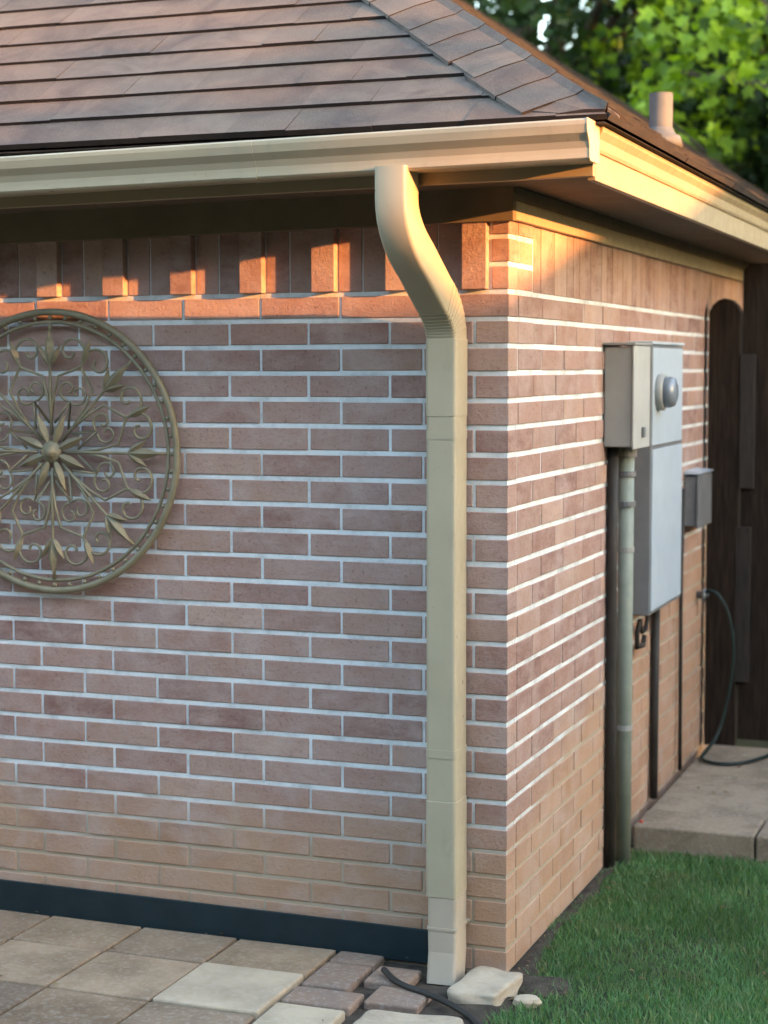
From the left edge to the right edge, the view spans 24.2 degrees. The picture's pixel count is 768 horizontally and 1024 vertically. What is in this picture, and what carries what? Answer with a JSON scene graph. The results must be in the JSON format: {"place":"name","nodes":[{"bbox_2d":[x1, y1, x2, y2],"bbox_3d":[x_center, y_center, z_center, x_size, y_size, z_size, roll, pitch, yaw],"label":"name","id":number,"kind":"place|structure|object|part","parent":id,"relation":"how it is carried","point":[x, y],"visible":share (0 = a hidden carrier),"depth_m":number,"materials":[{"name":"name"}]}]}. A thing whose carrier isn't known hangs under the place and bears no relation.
{"place":"outdoors","nodes":[
{"label":"outdoors","id":0,"kind":"place"},
{"bbox_2d":[0,910,335,1023],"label":"patio","id":1,"kind":"structure","parent":0,"point":[132,974],"depth_m":5.18,"materials":[{"name":"stone"}]},
{"bbox_2d":[301,962,444,1023],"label":"patio bed","id":2,"kind":"object","parent":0,"point":[360,1011],"visible":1,"depth_m":5.06,"materials":[{"name":"soil"}]},
{"bbox_2d":[0,879,427,963],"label":"edging strip","id":3,"kind":"object","parent":2,"relation":"on","point":[392,942],"depth_m":5.46,"materials":[{"name":"plastic"}]},
{"bbox_2d":[153,962,302,1021],"bbox_3d":[-0.431,1.336,4.993,0.317,0.032,0.324,2,5,20],"label":"paving stone","id":4,"kind":"object","parent":2,"relation":"on","point":[256,993],"visible":0.77,"depth_m":4.96,"materials":[{"name":"beige stone"}]},
{"bbox_2d":[252,1002,344,1023],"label":"paving brick","id":5,"kind":"object","parent":2,"relation":"on","point":[281,1013],"visible":1,"depth_m":4.77,"materials":[{"name":"stone"}]},
{"bbox_2d":[281,986,363,1016],"bbox_3d":[-0.168,1.347,4.922,0.203,0.031,0.124,2,5,20],"label":"paving brick","id":6,"kind":"object","parent":2,"relation":"on","point":[348,1003],"visible":0.89,"depth_m":4.90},
{"bbox_2d":[302,962,370,991],"bbox_3d":[-0.134,1.332,5.099,0.140,0.031,0.195,2,5,20],"label":"paving brick","id":7,"kind":"object","parent":2,"relation":"on","point":[336,976],"visible":0.77,"depth_m":5.08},
{"bbox_2d":[330,951,383,972],"bbox_3d":[-0.079,1.320,5.246,0.142,0.030,0.090,2,5,20],"label":"paving brick","id":8,"kind":"object","parent":2,"relation":"on","point":[374,962],"visible":0.74,"depth_m":5.22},
{"bbox_2d":[364,966,421,989],"bbox_3d":[0.025,1.332,5.093,0.131,0.031,0.136,2,5,20],"label":"paving brick","id":9,"kind":"object","parent":2,"relation":"on","point":[376,979],"visible":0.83,"depth_m":5.07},
{"bbox_2d":[364,986,431,1013],"bbox_3d":[0.039,1.346,4.923,0.156,0.031,0.136,2,5,20],"label":"paving brick","id":10,"kind":"object","parent":2,"relation":"on","point":[394,999],"visible":0.85,"depth_m":4.89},
{"bbox_2d":[475,0,630,48],"label":"sky","id":11,"kind":"structure","parent":0,"point":[542,26],"materials":[{"name":"white"}]},
{"bbox_2d":[483,847,767,1023],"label":"lawn","id":12,"kind":"structure","parent":0,"point":[624,984],"depth_m":5.25,"materials":[{"name":"plant"}]},
{"bbox_2d":[0,766,765,1021],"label":"leaf litter","id":13,"kind":"object","parent":12,"relation":"on","point":[539,940],"visible":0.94,"depth_m":5.38,"materials":[{"name":"brown plant"}]},
{"bbox_2d":[419,845,633,1023],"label":"soil bed","id":14,"kind":"object","parent":12,"relation":"on","point":[433,1007],"visible":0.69,"depth_m":5.21,"materials":[{"name":"brown soil"}]},
{"bbox_2d":[353,1010,463,1023],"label":"stone","id":15,"kind":"object","parent":14,"relation":"on","point":[378,1017],"visible":1,"depth_m":4.74,"materials":[{"name":"stone"}]},
{"bbox_2d":[381,967,481,1023],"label":"drip hose","id":16,"kind":"object","parent":14,"relation":"on","point":[392,978],"visible":1,"depth_m":4.90,"materials":[{"name":"rubber"}]},
{"bbox_2d":[447,966,522,1005],"bbox_3d":[0.288,1.345,5.009,0.171,0.082,0.250,2,5,20],"label":"stone","id":17,"kind":"object","parent":14,"relation":"on","point":[487,985],"visible":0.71,"depth_m":4.96,"materials":[{"name":"stone"}]},
{"bbox_2d":[512,994,541,1008],"bbox_3d":[0.395,1.348,4.928,0.079,0.034,0.059,2,5,20],"label":"pebble","id":18,"kind":"object","parent":12,"relation":"on","point":[527,1000],"visible":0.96,"depth_m":4.91,"materials":[{"name":"stone"}]},
{"bbox_2d":[518,976,570,998],"bbox_3d":[0.450,1.353,5.058,0.177,0.058,0.150,-1,5,-14],"label":"stone","id":19,"kind":"object","parent":12,"relation":"on","point":[531,983],"visible":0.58,"depth_m":5.02,"materials":[{"name":"stone"}]},
{"bbox_2d":[634,745,767,871],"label":"concrete path","id":20,"kind":"structure","parent":0,"point":[683,814],"depth_m":6.68,"materials":[{"name":"beige concrete"}]},
{"bbox_2d":[735,739,767,747],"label":"ground","id":21,"kind":"structure","parent":0,"point":[751,743],"depth_m":8.56,"materials":[{"name":"grey concrete"}]},
{"bbox_2d":[0,0,767,985],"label":"brick house","id":22,"kind":"structure","parent":21,"relation":"on","point":[368,288],"depth_m":5.31,"materials":[{"name":"brown brick"}]},
{"bbox_2d":[0,308,180,593],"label":"iron medallion","id":23,"kind":"object","parent":22,"relation":"attached to","point":[52,451],"visible":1,"depth_m":5.47,"materials":[{"name":"metal"}]},
{"bbox_2d":[604,448,618,869],"bbox_3d":[0.787,0.527,6.198,0.039,1.500,0.042,2,5,20],"label":"cable","id":24,"kind":"object","parent":22,"relation":"attached to","point":[611,650],"visible":0.85,"depth_m":6.18,"materials":[{"name":"rubber"}]},
{"bbox_2d":[615,447,636,865],"bbox_3d":[0.842,0.517,6.287,0.080,1.506,0.090,2,5,20],"label":"conduit pipe","id":25,"kind":"object","parent":22,"relation":"attached to","point":[626,501],"visible":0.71,"depth_m":6.26,"materials":[{"name":"grey metal"}]},
{"bbox_2d":[603,342,651,449],"bbox_3d":[0.841,-0.402,6.164,0.118,0.361,0.266,2,5,20],"label":"breaker box","id":26,"kind":"object","parent":22,"relation":"attached to","point":[627,399],"visible":1,"depth_m":6.06,"materials":[{"name":"grey metal"}]},
{"bbox_2d":[649,609,659,798],"bbox_3d":[1.045,0.725,6.908,0.033,0.770,0.041,2,5,20],"label":"cable","id":27,"kind":"object","parent":22,"relation":"attached to","point":[654,696],"visible":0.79,"depth_m":6.90,"materials":[{"name":"rubber"}]},
{"bbox_2d":[628,341,684,615],"bbox_3d":[1.051,-0.139,6.686,0.158,0.988,0.588,2,5,20],"label":"electric meter cabinet","id":28,"kind":"object","parent":22,"relation":"attached to","point":[657,525],"visible":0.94,"depth_m":6.53,"materials":[{"name":"grey metal"}]},
{"bbox_2d":[635,615,649,648],"bbox_3d":[0.959,0.432,6.638,0.030,0.142,0.148,2,5,20],"label":"ground wire","id":29,"kind":"object","parent":28,"relation":"attached to","point":[640,629],"visible":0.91,"depth_m":6.59,"materials":[{"name":"metal"}]},
{"bbox_3d":[1.058,-0.134,6.683,0.004,0.950,0.540,2,5,20],"label":"cabinet door","id":30,"kind":"part","parent":28,"relation":"part of","materials":[{"name":"metal"}]},
{"bbox_2d":[678,488,685,769],"bbox_3d":[1.225,0.487,7.373,0.018,1.170,0.036,2,5,20],"label":"cable","id":31,"kind":"object","parent":22,"relation":"attached to","point":[680,647],"visible":0.83,"depth_m":7.36,"materials":[{"name":"rubber"}]},
{"bbox_2d":[684,467,712,527],"bbox_3d":[1.328,-0.062,7.557,0.070,0.238,0.304,2,5,20],"label":"utility box","id":32,"kind":"object","parent":22,"relation":"attached to","point":[698,484],"visible":0.93,"depth_m":7.44,"materials":[{"name":"grey metal"}]},
{"bbox_2d":[696,588,708,601],"bbox_3d":[1.381,0.359,7.764,0.055,0.060,0.060,2,5,20],"label":"wall tap","id":33,"kind":"object","parent":22,"relation":"attached to","point":[701,594],"depth_m":7.75,"materials":[{"name":"grey metal"}]},
{"bbox_2d":[700,589,767,765],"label":"garden hose","id":34,"kind":"object","parent":33,"relation":"attached to","point":[713,741],"visible":1,"depth_m":7.71,"materials":[{"name":"black rubber"}]},
{"bbox_2d":[465,0,767,192],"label":"leafy tree","id":35,"kind":"object","parent":21,"relation":"on","point":[524,18],"visible":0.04,"depth_m":16.39,"materials":[{"name":"green plant"}]},
{"bbox_2d":[474,0,767,193],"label":"leafy tree","id":36,"kind":"object","parent":21,"relation":"on","point":[606,87],"visible":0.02,"depth_m":18.30,"materials":[{"name":"green plant"}]},
{"bbox_2d":[576,0,767,168],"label":"leafy tree","id":37,"kind":"object","parent":21,"relation":"on","point":[717,17],"visible":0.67,"depth_m":12.87,"materials":[{"name":"green plant"}]},
{"bbox_2d":[590,0,767,192],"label":"leafy tree","id":38,"kind":"object","parent":21,"relation":"on","point":[752,107],"visible":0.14,"depth_m":16.76,"materials":[{"name":"green plant"}]},
{"bbox_2d":[704,263,767,745],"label":"wooden fence","id":39,"kind":"object","parent":21,"relation":"on","point":[737,539],"visible":1,"depth_m":7.80,"materials":[{"name":"brown wood"}]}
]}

